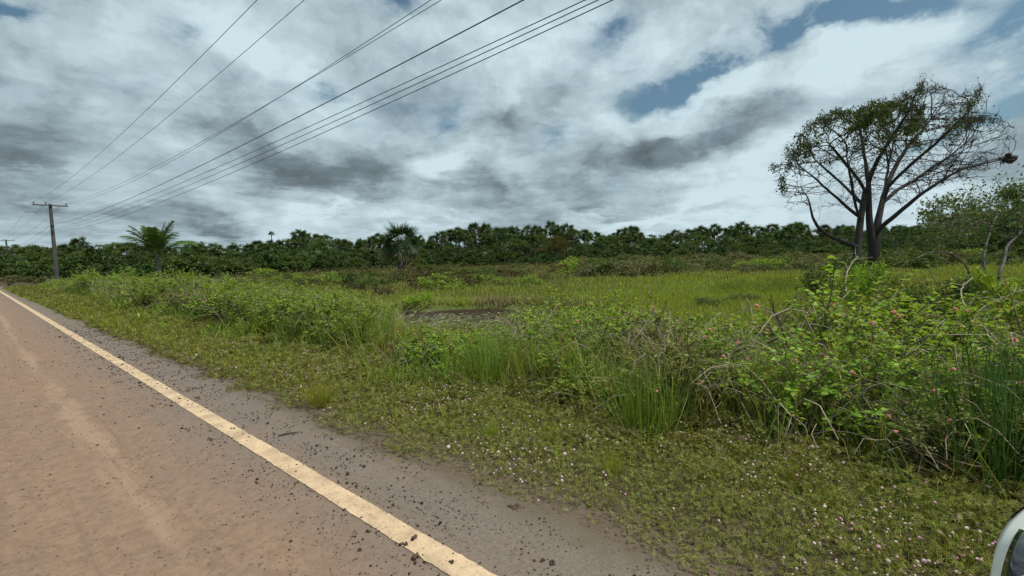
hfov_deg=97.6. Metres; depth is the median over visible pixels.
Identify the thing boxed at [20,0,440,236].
power cable
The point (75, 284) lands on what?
green shrub
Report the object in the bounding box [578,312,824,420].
lantana shrub
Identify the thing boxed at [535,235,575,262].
round tree
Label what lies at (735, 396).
grass tussock
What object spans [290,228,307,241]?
fan palm
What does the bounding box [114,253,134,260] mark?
fan palm
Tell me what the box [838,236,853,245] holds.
fan palm
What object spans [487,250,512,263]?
understory bush
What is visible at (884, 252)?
scrub bush
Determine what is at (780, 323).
dead branch
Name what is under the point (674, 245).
broadleaf tree
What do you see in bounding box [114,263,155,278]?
understory bush
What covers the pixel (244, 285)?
lantana shrub
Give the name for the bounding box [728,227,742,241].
fan palm
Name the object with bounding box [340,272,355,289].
dark bush
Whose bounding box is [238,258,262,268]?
understory bush
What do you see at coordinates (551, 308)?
lantana shrub
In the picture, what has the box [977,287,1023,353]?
lantana shrub
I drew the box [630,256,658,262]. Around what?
scrub bush
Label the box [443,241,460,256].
broadleaf tree
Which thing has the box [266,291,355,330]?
green shrub
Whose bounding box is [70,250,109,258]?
broadleaf tree
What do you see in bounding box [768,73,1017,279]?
bare tree
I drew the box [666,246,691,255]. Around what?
understory bush
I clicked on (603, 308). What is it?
lantana shrub
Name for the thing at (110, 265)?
understory bush
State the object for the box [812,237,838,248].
broadleaf tree
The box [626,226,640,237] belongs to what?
fan palm
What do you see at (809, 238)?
fan palm
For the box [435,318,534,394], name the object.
grass tussock
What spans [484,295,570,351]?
lantana shrub
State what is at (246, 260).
understory bush
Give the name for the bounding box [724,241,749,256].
scrub tree
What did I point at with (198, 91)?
power cable
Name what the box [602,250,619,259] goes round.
understory bush
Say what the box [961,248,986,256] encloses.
scrub bush
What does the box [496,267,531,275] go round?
scrub bush
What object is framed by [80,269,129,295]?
lantana shrub
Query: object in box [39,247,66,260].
broadleaf tree
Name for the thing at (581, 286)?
field grass
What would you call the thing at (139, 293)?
green shrub
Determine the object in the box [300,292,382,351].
green shrub
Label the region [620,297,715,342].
lantana shrub
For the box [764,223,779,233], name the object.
fan palm
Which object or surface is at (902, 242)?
understory bush
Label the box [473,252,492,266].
understory bush
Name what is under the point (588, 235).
fan palm
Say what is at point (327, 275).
scrub bush
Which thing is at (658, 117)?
sky
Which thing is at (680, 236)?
fan palm
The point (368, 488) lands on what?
mud crumbs
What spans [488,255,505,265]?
understory bush
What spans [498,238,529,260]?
broadleaf tree
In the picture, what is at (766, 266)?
scrub bush
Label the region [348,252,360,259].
broadleaf tree
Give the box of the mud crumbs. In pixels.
[0,319,735,575]
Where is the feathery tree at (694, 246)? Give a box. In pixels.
[679,232,712,254]
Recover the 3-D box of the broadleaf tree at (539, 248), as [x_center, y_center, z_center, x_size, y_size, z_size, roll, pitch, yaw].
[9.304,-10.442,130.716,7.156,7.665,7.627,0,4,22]
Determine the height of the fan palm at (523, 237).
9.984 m
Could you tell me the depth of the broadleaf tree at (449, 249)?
128.73 m
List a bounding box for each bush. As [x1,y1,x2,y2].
[0,253,20,263]
[0,259,25,276]
[0,260,34,279]
[0,274,23,285]
[11,264,53,282]
[19,267,50,280]
[21,276,39,282]
[24,256,68,272]
[32,274,60,283]
[45,261,86,279]
[60,245,126,278]
[66,264,111,281]
[82,259,130,276]
[112,261,145,269]
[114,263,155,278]
[123,257,151,269]
[152,253,219,277]
[161,258,225,279]
[187,266,222,278]
[196,270,250,285]
[201,254,240,273]
[207,257,238,274]
[225,261,261,276]
[229,257,261,270]
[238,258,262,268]
[245,267,284,276]
[249,282,306,292]
[250,250,289,274]
[256,275,286,284]
[257,252,292,271]
[267,254,301,271]
[281,255,310,272]
[281,277,310,285]
[286,273,310,284]
[297,277,324,285]
[303,260,316,272]
[305,271,344,285]
[307,254,349,271]
[310,252,327,271]
[334,270,372,281]
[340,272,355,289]
[341,282,361,289]
[345,257,368,269]
[350,271,377,282]
[352,275,387,289]
[353,257,370,269]
[360,268,374,275]
[364,271,405,283]
[365,254,385,268]
[371,272,394,280]
[373,286,394,295]
[395,254,426,266]
[398,291,439,306]
[403,262,420,271]
[406,269,454,288]
[409,271,447,280]
[411,264,441,272]
[416,273,467,290]
[422,257,437,265]
[429,253,451,265]
[433,268,459,272]
[443,274,477,286]
[445,261,467,267]
[445,270,475,278]
[448,268,482,277]
[450,248,474,266]
[455,248,482,265]
[465,273,502,282]
[466,266,492,276]
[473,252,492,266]
[476,266,500,273]
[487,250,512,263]
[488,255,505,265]
[495,281,513,286]
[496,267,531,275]
[496,271,524,276]
[501,268,528,277]
[502,256,519,264]
[512,274,542,285]
[513,256,535,265]
[533,253,554,264]
[537,274,554,281]
[545,264,571,273]
[548,253,564,263]
[549,270,570,276]
[553,260,577,271]
[559,258,589,266]
[564,248,592,258]
[564,262,599,276]
[573,258,629,276]
[574,252,598,258]
[575,262,614,273]
[582,257,605,263]
[586,247,604,257]
[599,259,639,265]
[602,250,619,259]
[609,253,646,261]
[609,254,640,262]
[609,261,663,276]
[610,253,637,263]
[613,267,638,276]
[625,246,640,254]
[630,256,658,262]
[636,251,655,257]
[639,248,652,255]
[646,265,669,272]
[656,246,673,255]
[656,251,680,258]
[657,259,686,273]
[659,257,685,268]
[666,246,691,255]
[670,262,700,271]
[674,250,688,255]
[680,251,710,259]
[680,257,714,264]
[688,296,732,305]
[701,258,732,270]
[704,254,720,259]
[714,246,730,255]
[714,248,723,255]
[723,249,753,261]
[726,255,763,265]
[727,292,761,300]
[730,261,753,269]
[733,262,757,272]
[738,246,764,255]
[739,254,758,260]
[739,266,758,272]
[747,258,801,268]
[749,263,773,270]
[765,255,810,261]
[766,253,797,264]
[767,256,804,266]
[770,245,795,254]
[779,259,815,270]
[782,249,825,259]
[792,246,821,253]
[794,255,832,263]
[795,252,811,257]
[798,252,873,301]
[800,254,824,261]
[810,259,840,269]
[814,244,844,253]
[836,254,864,264]
[838,260,906,304]
[839,250,852,255]
[840,242,867,254]
[851,250,939,268]
[852,247,897,258]
[865,270,945,313]
[880,238,905,250]
[880,245,905,254]
[882,251,946,268]
[890,274,993,324]
[892,247,921,256]
[897,240,910,246]
[901,244,923,251]
[903,246,946,256]
[917,239,948,251]
[918,250,964,265]
[935,248,974,257]
[942,242,982,254]
[949,265,1023,325]
[955,239,991,256]
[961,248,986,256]
[962,239,995,250]
[964,250,1021,266]
[987,246,1003,253]
[988,249,1020,258]
[989,232,1023,257]
[1000,238,1023,255]
[1011,239,1023,255]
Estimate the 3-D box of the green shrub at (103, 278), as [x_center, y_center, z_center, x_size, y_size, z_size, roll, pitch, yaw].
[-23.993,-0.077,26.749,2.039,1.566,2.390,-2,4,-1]
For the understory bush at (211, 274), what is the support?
on the ground at (606, 522)
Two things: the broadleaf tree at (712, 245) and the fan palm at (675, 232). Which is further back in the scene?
the fan palm at (675, 232)
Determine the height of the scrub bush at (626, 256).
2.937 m
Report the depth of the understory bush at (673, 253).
119.82 m
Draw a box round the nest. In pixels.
[998,152,1017,163]
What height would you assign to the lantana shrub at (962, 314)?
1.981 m
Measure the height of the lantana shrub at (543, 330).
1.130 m
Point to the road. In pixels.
(69, 524)
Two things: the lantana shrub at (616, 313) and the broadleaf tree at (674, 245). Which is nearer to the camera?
the lantana shrub at (616, 313)
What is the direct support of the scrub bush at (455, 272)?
on the ground at (606, 522)
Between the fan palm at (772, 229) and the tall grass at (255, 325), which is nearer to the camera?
the tall grass at (255, 325)
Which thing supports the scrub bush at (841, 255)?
on the ground at (606, 522)
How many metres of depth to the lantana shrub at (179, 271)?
19.96 m
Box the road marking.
[0,291,496,575]
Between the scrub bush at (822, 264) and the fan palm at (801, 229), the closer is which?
the scrub bush at (822, 264)
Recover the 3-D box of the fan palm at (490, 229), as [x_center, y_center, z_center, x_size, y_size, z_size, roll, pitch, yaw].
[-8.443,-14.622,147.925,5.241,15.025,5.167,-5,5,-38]
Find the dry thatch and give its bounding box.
[14,294,1022,575]
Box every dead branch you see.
[769,295,806,373]
[845,248,872,291]
[938,277,972,305]
[955,285,1023,330]
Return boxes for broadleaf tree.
[0,244,20,256]
[6,250,49,261]
[18,244,43,260]
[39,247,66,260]
[44,252,79,259]
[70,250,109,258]
[78,244,121,254]
[162,250,192,259]
[204,252,225,258]
[223,251,242,260]
[226,242,254,253]
[241,250,252,256]
[277,238,303,253]
[278,250,300,256]
[306,248,338,257]
[311,237,332,252]
[313,240,337,255]
[314,247,339,258]
[326,236,347,251]
[331,248,352,260]
[335,251,352,260]
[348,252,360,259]
[349,244,372,257]
[365,248,381,261]
[417,238,446,257]
[419,249,445,256]
[423,248,445,258]
[438,246,455,261]
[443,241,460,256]
[444,243,456,256]
[463,239,480,252]
[466,232,490,255]
[467,247,490,254]
[472,235,509,251]
[480,227,516,255]
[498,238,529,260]
[504,239,534,257]
[509,241,531,258]
[529,234,551,253]
[531,233,545,254]
[532,240,554,258]
[532,241,562,257]
[543,245,565,255]
[560,239,579,254]
[578,243,592,250]
[592,241,606,255]
[594,235,626,249]
[601,245,618,254]
[602,234,626,247]
[620,235,646,251]
[635,236,657,251]
[641,234,674,244]
[644,235,678,244]
[648,241,668,253]
[652,243,667,253]
[662,238,687,248]
[668,242,683,249]
[696,243,712,253]
[704,241,722,251]
[711,225,736,248]
[714,233,727,248]
[715,233,739,244]
[735,235,759,251]
[738,233,765,246]
[750,242,764,248]
[767,226,791,248]
[767,240,790,246]
[781,239,810,249]
[793,237,815,245]
[798,235,819,244]
[808,237,824,247]
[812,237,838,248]
[830,234,852,247]
[847,232,864,241]
[931,220,961,233]
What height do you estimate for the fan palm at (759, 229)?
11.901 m
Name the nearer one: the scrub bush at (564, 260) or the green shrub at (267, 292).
the green shrub at (267, 292)
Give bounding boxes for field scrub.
[60,251,1021,297]
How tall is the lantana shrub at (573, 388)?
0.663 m
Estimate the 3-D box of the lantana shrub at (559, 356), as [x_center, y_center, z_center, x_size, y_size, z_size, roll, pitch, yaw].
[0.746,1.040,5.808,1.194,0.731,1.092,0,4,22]
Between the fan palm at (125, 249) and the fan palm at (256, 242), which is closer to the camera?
the fan palm at (125, 249)
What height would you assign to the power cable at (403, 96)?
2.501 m
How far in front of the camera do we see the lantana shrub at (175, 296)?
14.25 m
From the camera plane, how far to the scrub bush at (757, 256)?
64.13 m
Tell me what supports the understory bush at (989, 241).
on the ground at (606, 522)
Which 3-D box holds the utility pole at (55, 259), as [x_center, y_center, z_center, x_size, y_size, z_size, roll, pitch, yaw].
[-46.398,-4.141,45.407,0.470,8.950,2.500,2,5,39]
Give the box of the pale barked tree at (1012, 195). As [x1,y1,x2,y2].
[906,163,1023,301]
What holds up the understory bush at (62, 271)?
on the ground at (606, 522)
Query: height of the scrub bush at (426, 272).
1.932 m
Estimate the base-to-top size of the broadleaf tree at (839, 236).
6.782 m
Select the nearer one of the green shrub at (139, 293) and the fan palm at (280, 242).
the green shrub at (139, 293)
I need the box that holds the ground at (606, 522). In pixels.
[0,266,1022,575]
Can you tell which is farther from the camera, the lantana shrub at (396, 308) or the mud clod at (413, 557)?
the lantana shrub at (396, 308)
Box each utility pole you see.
[0,239,14,253]
[32,201,67,279]
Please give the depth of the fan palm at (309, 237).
130.53 m
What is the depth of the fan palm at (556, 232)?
148.01 m
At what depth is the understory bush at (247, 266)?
77.30 m
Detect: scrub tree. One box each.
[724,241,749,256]
[756,242,792,257]
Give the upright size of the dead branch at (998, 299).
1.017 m
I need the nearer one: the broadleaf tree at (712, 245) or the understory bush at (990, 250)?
the understory bush at (990, 250)
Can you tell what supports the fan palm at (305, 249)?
on the ground at (606, 522)
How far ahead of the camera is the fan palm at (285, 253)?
98.66 m
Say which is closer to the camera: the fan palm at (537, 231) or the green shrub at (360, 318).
the green shrub at (360, 318)
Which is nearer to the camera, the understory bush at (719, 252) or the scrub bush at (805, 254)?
the scrub bush at (805, 254)
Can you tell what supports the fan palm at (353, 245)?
on the ground at (606, 522)
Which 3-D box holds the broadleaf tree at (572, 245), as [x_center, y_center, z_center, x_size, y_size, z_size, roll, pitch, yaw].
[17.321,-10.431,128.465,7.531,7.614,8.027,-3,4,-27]
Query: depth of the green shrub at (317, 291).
12.29 m
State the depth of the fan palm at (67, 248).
87.80 m
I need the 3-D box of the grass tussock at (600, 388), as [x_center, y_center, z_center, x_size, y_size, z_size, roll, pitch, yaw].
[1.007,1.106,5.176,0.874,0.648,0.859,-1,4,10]
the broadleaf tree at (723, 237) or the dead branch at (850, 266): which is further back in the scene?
the broadleaf tree at (723, 237)
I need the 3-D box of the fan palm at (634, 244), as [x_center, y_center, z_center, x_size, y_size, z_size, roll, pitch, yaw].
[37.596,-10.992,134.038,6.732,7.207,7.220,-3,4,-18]
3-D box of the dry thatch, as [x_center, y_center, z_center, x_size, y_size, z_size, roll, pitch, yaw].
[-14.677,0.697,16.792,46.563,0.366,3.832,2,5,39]
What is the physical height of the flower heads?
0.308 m
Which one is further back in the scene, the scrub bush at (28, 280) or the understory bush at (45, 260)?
the understory bush at (45, 260)
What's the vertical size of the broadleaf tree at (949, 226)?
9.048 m
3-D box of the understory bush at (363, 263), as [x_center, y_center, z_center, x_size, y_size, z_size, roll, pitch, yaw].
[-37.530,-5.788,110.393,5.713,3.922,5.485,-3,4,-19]
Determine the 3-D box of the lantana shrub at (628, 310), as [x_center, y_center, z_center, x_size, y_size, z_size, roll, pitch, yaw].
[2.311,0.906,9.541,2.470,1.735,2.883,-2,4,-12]
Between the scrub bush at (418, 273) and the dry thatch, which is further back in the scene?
the scrub bush at (418, 273)
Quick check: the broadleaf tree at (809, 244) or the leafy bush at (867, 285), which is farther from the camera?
the broadleaf tree at (809, 244)
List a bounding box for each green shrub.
[46,266,91,291]
[54,275,106,290]
[62,265,119,293]
[79,267,135,280]
[86,274,121,284]
[90,269,138,289]
[97,271,165,297]
[103,266,191,307]
[139,279,199,306]
[159,269,235,296]
[160,271,253,314]
[174,276,231,298]
[182,273,281,321]
[186,278,276,327]
[215,279,288,310]
[220,276,280,296]
[228,278,325,333]
[234,284,293,294]
[260,286,334,306]
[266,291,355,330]
[267,280,368,341]
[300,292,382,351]
[341,286,374,305]
[341,296,404,318]
[343,301,393,328]
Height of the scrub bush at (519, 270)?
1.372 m
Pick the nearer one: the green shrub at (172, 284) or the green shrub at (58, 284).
the green shrub at (172, 284)
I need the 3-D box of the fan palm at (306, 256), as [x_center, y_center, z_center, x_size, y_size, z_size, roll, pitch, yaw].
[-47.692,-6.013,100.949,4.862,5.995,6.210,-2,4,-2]
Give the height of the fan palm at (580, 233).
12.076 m
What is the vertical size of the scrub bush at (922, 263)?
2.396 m
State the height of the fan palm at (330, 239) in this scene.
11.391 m
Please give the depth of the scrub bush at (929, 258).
48.88 m
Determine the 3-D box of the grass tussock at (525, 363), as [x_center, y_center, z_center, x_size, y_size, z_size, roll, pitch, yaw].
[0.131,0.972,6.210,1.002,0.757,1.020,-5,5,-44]
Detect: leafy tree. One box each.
[881,224,921,250]
[944,199,1023,260]
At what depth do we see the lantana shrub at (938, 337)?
5.01 m
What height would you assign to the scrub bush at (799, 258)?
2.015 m
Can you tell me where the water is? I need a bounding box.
[396,312,543,327]
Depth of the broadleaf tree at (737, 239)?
138.94 m
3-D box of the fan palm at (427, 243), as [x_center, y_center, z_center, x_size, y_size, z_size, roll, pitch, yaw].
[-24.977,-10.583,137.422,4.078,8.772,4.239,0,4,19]
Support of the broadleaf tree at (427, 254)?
on the ground at (606, 522)
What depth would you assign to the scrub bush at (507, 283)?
34.68 m
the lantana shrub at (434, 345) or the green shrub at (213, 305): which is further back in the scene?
the green shrub at (213, 305)
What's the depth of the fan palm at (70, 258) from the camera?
77.89 m
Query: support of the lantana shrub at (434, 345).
on the ground at (606, 522)
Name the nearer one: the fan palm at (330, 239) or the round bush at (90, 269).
the round bush at (90, 269)
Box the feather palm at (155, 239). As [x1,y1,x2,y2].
[103,221,202,276]
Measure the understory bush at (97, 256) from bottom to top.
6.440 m
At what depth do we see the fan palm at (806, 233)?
139.00 m
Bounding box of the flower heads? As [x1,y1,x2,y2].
[138,322,1011,575]
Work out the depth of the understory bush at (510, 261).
118.91 m
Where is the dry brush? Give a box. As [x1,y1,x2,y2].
[219,297,1023,437]
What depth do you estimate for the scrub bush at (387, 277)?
44.83 m
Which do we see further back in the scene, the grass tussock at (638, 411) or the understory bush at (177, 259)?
the understory bush at (177, 259)
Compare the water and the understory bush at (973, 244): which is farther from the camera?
the understory bush at (973, 244)
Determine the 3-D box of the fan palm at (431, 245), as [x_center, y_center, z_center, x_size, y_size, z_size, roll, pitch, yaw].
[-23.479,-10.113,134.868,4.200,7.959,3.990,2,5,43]
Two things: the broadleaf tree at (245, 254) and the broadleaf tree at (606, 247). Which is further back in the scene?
the broadleaf tree at (606, 247)
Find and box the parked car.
[989,506,1023,575]
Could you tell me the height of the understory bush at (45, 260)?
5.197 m
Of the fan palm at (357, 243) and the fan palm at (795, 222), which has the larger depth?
the fan palm at (795, 222)
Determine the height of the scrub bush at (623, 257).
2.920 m
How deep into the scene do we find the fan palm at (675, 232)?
148.74 m
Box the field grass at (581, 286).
[214,257,1023,337]
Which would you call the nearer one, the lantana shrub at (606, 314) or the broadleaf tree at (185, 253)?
the lantana shrub at (606, 314)
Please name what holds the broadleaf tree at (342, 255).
on the ground at (606, 522)
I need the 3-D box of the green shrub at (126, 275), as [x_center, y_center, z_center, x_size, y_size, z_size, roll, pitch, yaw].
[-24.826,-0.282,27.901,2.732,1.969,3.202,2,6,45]
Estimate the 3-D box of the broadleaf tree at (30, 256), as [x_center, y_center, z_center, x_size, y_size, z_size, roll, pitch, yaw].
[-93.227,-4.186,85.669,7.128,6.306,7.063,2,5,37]
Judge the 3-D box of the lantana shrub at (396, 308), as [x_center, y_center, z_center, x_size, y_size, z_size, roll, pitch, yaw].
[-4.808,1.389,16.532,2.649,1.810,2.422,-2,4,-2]
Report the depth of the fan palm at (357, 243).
129.92 m
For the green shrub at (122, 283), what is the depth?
19.75 m
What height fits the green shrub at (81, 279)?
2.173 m
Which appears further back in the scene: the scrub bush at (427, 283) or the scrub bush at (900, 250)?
the scrub bush at (900, 250)
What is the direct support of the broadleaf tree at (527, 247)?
on the ground at (606, 522)
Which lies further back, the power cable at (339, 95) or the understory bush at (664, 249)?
the understory bush at (664, 249)
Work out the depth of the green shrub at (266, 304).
10.45 m
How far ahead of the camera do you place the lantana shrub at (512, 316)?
9.99 m
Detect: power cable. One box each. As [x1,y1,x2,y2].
[6,0,523,249]
[8,0,584,251]
[12,0,430,239]
[15,0,612,251]
[18,0,256,220]
[18,0,303,229]
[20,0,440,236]
[31,0,597,243]
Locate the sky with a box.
[0,0,1023,256]
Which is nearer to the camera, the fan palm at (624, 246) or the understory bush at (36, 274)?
the understory bush at (36, 274)
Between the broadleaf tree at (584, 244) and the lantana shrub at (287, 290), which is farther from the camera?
the broadleaf tree at (584, 244)
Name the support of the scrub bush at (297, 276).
on the ground at (606, 522)
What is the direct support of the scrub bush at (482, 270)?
on the ground at (606, 522)
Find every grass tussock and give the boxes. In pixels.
[296,375,339,410]
[375,321,417,352]
[391,315,441,348]
[417,326,467,359]
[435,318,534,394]
[479,417,505,441]
[496,336,548,383]
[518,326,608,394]
[539,420,567,441]
[565,357,626,411]
[580,343,713,463]
[596,448,630,477]
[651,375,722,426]
[712,370,765,418]
[768,451,827,492]
[801,476,853,516]
[832,326,1023,507]
[847,417,951,474]
[866,305,1023,478]
[896,493,951,525]
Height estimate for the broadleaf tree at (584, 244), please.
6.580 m
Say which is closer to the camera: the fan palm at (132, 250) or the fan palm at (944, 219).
the fan palm at (132, 250)
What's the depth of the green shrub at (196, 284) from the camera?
15.32 m
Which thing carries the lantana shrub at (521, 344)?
on the ground at (606, 522)
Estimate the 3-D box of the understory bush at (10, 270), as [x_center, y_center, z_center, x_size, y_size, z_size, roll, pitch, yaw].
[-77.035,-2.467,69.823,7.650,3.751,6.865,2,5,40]
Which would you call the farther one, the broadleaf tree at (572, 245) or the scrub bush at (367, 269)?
the broadleaf tree at (572, 245)
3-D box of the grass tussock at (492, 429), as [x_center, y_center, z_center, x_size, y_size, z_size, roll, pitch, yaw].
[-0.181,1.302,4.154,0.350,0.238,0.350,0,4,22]
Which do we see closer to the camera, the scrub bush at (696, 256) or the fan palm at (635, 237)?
the scrub bush at (696, 256)
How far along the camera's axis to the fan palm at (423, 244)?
138.32 m
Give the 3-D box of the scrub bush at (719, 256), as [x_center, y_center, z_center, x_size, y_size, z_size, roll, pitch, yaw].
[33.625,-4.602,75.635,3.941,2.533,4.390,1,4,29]
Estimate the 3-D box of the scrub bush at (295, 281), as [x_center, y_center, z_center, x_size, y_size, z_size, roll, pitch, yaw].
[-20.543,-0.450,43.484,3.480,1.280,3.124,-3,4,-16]
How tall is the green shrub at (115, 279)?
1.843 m
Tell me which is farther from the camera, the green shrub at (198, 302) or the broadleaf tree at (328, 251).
the broadleaf tree at (328, 251)
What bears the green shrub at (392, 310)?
on the ground at (606, 522)
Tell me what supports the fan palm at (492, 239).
on the ground at (606, 522)
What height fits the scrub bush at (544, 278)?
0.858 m
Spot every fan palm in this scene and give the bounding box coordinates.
[7,255,24,260]
[11,247,31,255]
[56,244,74,255]
[63,254,84,262]
[69,235,91,249]
[70,244,85,252]
[107,242,125,253]
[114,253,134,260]
[122,241,139,252]
[127,245,149,257]
[180,242,200,253]
[194,248,216,255]
[205,242,225,252]
[207,247,223,256]
[225,244,239,250]
[241,243,256,252]
[249,240,263,247]
[251,248,262,254]
[254,243,272,252]
[265,239,277,244]
[269,243,282,253]
[276,239,286,246]
[277,249,293,261]
[285,237,296,247]
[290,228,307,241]
[291,248,311,261]
[297,231,312,240]
[298,243,319,260]
[300,240,312,250]
[310,233,327,242]
[319,234,331,244]
[332,239,343,250]
[338,240,350,251]
[345,242,356,251]
[354,240,364,249]
[354,247,371,258]
[365,234,379,245]
[371,243,380,250]
[373,232,383,241]
[377,221,421,269]
[418,241,425,248]
[425,240,434,253]
[426,235,438,242]
[428,242,437,250]
[433,243,443,251]
[434,230,447,241]
[442,228,452,242]
[450,226,465,249]
[451,229,465,248]
[462,235,473,245]
[467,222,478,236]
[469,234,477,247]
[476,225,488,237]
[481,222,492,234]
[483,243,502,255]
[486,235,495,250]
[491,227,506,240]
[503,233,514,249]
[507,226,516,238]
[509,225,520,235]
[519,234,526,240]
[521,224,534,234]
[525,233,536,254]
[531,225,541,243]
[534,226,547,239]
[544,219,557,237]
[551,227,563,236]
[560,222,574,248]
[564,227,578,248]
[569,244,586,252]
[570,239,581,246]
[577,229,592,242]
[582,231,592,242]
[590,231,602,240]
[595,237,607,248]
[609,242,626,253]
[614,242,628,253]
[616,228,625,243]
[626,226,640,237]
[627,232,638,243]
[628,241,644,249]
[635,231,646,244]
[635,243,652,251]
[661,235,672,242]
[671,229,682,242]
[673,239,692,250]
[676,234,686,242]
[683,228,697,239]
[695,225,709,246]
[697,231,711,246]
[708,223,721,240]
[710,237,733,249]
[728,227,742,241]
[734,221,750,249]
[742,226,755,236]
[752,224,766,234]
[752,235,763,244]
[752,236,774,249]
[761,233,772,247]
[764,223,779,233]
[774,229,787,240]
[775,239,794,247]
[784,226,794,241]
[787,232,799,242]
[790,220,805,239]
[792,223,807,241]
[801,231,813,238]
[801,234,824,248]
[815,224,832,241]
[818,228,832,238]
[833,224,845,235]
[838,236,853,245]
[841,226,854,235]
[890,224,902,232]
[910,237,928,246]
[935,216,953,225]
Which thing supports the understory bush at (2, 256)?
on the ground at (606, 522)
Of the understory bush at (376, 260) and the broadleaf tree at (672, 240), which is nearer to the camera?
the understory bush at (376, 260)
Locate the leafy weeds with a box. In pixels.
[81,302,986,566]
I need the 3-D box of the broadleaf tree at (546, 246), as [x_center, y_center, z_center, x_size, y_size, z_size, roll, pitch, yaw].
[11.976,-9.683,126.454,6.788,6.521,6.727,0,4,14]
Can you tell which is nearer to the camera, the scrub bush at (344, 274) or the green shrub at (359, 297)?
the green shrub at (359, 297)
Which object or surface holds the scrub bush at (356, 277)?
on the ground at (606, 522)
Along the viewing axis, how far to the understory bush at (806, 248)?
121.01 m
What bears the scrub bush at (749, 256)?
on the ground at (606, 522)
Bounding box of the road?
[0,286,687,575]
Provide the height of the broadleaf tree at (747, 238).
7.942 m
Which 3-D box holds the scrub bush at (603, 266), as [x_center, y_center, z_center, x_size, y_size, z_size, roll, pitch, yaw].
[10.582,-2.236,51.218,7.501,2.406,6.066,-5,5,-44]
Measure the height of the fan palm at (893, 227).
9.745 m
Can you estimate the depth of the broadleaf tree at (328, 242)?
123.21 m
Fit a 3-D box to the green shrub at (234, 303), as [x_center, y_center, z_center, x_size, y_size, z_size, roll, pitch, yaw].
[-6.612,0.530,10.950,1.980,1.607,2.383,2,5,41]
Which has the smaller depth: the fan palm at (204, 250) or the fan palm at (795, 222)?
the fan palm at (204, 250)
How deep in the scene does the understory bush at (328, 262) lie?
100.40 m
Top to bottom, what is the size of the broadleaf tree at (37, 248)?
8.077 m
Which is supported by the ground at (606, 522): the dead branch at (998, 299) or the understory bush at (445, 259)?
the understory bush at (445, 259)
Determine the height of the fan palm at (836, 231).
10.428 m
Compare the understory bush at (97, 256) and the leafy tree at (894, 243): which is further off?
the leafy tree at (894, 243)
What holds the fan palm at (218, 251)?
on the ground at (606, 522)
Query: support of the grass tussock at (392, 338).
on the ground at (606, 522)
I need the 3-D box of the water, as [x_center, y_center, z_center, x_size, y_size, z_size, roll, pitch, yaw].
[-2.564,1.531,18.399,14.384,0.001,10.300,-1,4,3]
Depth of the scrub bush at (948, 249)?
77.52 m
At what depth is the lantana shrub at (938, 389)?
3.70 m
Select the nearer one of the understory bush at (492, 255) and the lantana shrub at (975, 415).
the lantana shrub at (975, 415)
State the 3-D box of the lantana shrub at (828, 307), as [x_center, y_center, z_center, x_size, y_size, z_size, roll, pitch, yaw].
[4.066,0.686,5.681,2.766,2.221,3.229,2,5,40]
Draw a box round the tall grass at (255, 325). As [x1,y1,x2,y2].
[37,277,1023,574]
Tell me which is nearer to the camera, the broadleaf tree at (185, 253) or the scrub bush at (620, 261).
the scrub bush at (620, 261)
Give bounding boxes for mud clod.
[411,555,416,563]
[507,503,520,509]
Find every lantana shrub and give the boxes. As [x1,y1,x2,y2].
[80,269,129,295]
[97,275,160,289]
[118,274,151,297]
[125,266,201,289]
[145,270,227,314]
[180,279,276,321]
[185,274,216,288]
[207,277,286,292]
[269,277,322,300]
[321,286,368,307]
[358,317,449,370]
[365,301,419,322]
[400,330,511,379]
[402,315,452,338]
[417,328,454,350]
[445,327,484,342]
[449,322,501,356]
[461,296,560,335]
[475,334,543,372]
[482,321,541,350]
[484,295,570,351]
[484,309,573,332]
[484,310,601,364]
[488,308,517,330]
[493,295,550,325]
[515,299,611,356]
[516,286,600,323]
[520,353,614,407]
[527,338,620,395]
[544,306,607,332]
[550,303,680,368]
[552,294,686,336]
[553,289,678,334]
[554,282,668,352]
[554,284,757,379]
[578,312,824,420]
[586,356,651,406]
[595,303,679,326]
[603,308,708,362]
[611,310,731,372]
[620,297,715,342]
[626,312,821,422]
[654,310,718,337]
[689,324,931,454]
[699,277,957,357]
[706,275,865,348]
[706,329,781,370]
[708,312,767,353]
[719,327,777,373]
[722,255,1021,387]
[732,299,970,408]
[777,265,1020,339]
[807,376,906,444]
[810,363,1023,500]
[828,346,1023,459]
[833,282,1023,360]
[868,272,1023,377]
[881,321,1023,396]
[902,312,1023,399]
[942,385,1023,461]
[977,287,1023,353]
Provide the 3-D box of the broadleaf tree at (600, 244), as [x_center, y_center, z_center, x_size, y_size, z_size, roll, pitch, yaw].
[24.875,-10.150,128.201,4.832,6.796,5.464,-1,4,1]
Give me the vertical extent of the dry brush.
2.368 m
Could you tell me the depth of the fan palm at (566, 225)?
150.07 m
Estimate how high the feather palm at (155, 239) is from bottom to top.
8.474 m
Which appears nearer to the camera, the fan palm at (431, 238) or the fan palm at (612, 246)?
the fan palm at (612, 246)
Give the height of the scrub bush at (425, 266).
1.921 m
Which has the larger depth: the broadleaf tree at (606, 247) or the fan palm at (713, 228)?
the fan palm at (713, 228)
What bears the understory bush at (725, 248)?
on the ground at (606, 522)
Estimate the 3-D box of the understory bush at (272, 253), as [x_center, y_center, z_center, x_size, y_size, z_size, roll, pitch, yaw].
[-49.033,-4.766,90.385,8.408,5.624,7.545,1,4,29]
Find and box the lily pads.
[403,312,514,326]
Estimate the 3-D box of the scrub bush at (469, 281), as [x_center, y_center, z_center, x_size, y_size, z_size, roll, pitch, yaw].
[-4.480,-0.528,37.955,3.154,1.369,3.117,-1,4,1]

